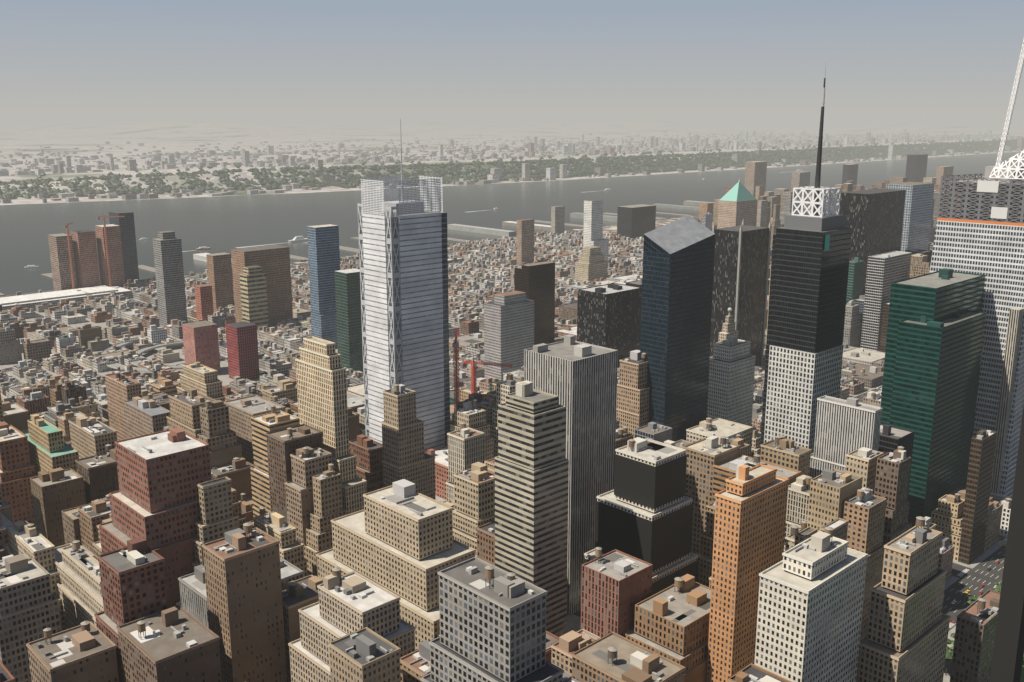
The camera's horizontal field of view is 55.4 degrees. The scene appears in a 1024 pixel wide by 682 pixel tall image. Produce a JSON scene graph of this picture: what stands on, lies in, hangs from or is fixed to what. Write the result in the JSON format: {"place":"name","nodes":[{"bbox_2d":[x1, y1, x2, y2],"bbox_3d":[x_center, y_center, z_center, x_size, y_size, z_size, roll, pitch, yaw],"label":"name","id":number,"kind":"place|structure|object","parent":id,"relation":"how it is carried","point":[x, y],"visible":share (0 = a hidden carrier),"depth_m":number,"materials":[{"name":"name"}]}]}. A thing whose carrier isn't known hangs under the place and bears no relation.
{"place":"outdoors","nodes":[
{"label":"outdoors","id":0,"kind":"place"},
{"bbox_2d":[101,340,226,372],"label":"ramp road","id":1,"kind":"structure","parent":0,"point":[141,351],"depth_m":1317.64,"materials":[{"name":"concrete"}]},
{"bbox_2d":[0,257,1006,632],"bbox_3d":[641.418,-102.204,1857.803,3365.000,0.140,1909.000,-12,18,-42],"label":"road","id":2,"kind":"structure","parent":0,"point":[574,621],"depth_m":1243.42,"materials":[{"name":"grey asphalt"}]},
{"bbox_2d":[1,217,1006,631],"bbox_3d":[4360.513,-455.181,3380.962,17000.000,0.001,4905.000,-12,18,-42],"label":"road","id":3,"kind":"structure","parent":0,"point":[967,579],"depth_m":694.35,"materials":[{"name":"grey asphalt"}]},
{"bbox_2d":[64,66,825,401],"bbox_3d":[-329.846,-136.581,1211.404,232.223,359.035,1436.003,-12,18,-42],"label":"masts and cranes","id":4,"kind":"object","parent":3,"relation":"on","point":[818,178],"visible":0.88,"depth_m":751.89,"materials":[{"name":"metal"}]},
{"bbox_2d":[0,278,1005,622],"bbox_3d":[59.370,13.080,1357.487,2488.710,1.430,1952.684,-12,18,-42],"label":"cars","id":5,"kind":"object","parent":3,"relation":"on","point":[876,388],"visible":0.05,"depth_m":742.56,"materials":[{"name":"paint"}]},
{"bbox_2d":[0,154,1023,681],"bbox_3d":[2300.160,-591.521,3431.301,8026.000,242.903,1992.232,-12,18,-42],"label":"city buildings","id":6,"kind":"structure","parent":3,"relation":"on","point":[948,392],"depth_m":700.21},
{"bbox_2d":[361,176,442,216],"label":"rooftop screen","id":7,"kind":"object","parent":6,"relation":"on","point":[371,187],"visible":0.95,"depth_m":771.89,"materials":[{"name":"white metal"}]},
{"bbox_2d":[0,166,1023,681],"bbox_3d":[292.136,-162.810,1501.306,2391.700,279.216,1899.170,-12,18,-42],"label":"building roofs","id":8,"kind":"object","parent":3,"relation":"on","point":[662,542],"visible":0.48,"depth_m":613.49,"materials":[{"name":"paint"}]},
{"bbox_2d":[60,307,1006,627],"bbox_3d":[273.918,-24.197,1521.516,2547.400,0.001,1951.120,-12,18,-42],"label":"road markings","id":9,"kind":"object","parent":3,"relation":"on","point":[952,589],"visible":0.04,"depth_m":695.84,"materials":[{"name":"white paint"}]},
{"bbox_2d":[65,40,1023,436],"bbox_3d":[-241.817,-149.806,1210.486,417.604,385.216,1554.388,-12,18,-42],"label":"steel lattice","id":10,"kind":"object","parent":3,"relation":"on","point":[953,192],"visible":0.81,"depth_m":777.42,"materials":[{"name":"white metal"}]},
{"bbox_2d":[0,151,1023,294],"bbox_3d":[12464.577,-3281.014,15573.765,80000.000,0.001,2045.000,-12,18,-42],"label":"river","id":11,"kind":"structure","parent":0,"point":[222,224],"depth_m":3387.73,"materials":[{"name":"liquid"}]},
{"bbox_2d":[0,200,713,311],"bbox_3d":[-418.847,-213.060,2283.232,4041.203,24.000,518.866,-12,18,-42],"label":"piers and sheds","id":12,"kind":"object","parent":11,"relation":"in","point":[31,300],"visible":0.34,"depth_m":2075.12,"materials":[{"name":"grey concrete"}]},
{"bbox_2d":[24,170,802,268],"bbox_3d":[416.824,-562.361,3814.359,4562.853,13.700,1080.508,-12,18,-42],"label":"boats","id":13,"kind":"object","parent":11,"relation":"on","point":[298,239],"visible":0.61,"depth_m":2508.28,"materials":[{"name":"paint"}]},
{"bbox_2d":[0,117,1023,204],"bbox_3d":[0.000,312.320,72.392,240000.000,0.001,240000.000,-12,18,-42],"label":"ground","id":14,"kind":"structure","parent":0,"point":[30,143],"depth_m":12019.05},
{"bbox_2d":[0,129,1023,202],"bbox_3d":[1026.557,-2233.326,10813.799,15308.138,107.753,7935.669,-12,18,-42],"label":"distant city buildings","id":15,"kind":"structure","parent":14,"relation":"on","point":[493,176],"depth_m":7603.25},
{"bbox_2d":[0,134,1023,198],"bbox_3d":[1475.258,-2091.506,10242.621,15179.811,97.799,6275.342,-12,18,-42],"label":"buildings","id":16,"kind":"structure","parent":14,"relation":"on","point":[578,169],"depth_m":4955.40,"materials":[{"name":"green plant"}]},
{"bbox_2d":[0,119,1023,138],"bbox_3d":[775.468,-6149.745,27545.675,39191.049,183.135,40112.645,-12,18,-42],"label":"horizon hills","id":17,"kind":"structure","parent":0,"point":[263,129],"depth_m":18655.65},
{"bbox_2d":[0,137,1023,199],"bbox_3d":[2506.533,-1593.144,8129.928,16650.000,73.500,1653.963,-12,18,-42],"label":"palisades","id":18,"kind":"object","parent":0,"point":[244,173],"depth_m":4546.70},
{"bbox_2d":[0,0,1023,117],"label":"sky","id":19,"kind":"structure","parent":0,"point":[59,58],"materials":[{"name":"blue"}]},
{"bbox_2d":[943,626,955,681],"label":"park paving","id":20,"kind":"structure","parent":0,"point":[946,677],"depth_m":581.85,"materials":[{"name":"beige concrete"}]},
{"bbox_2d":[945,579,1001,674],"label":"park trees","id":21,"kind":"object","parent":20,"relation":"on","point":[949,652],"visible":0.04,"depth_m":582.12,"materials":[{"name":"green plant"}]},
{"bbox_2d":[989,406,1023,681],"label":"building","id":22,"kind":"structure","parent":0,"point":[1007,657],"depth_m":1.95,"materials":[{"name":"paint"}]},
{"bbox_2d":[1020,656,1023,681],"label":"park lawn","id":23,"kind":"structure","parent":0,"point":[1022,676],"depth_m":573.45,"materials":[{"name":"green plant"}]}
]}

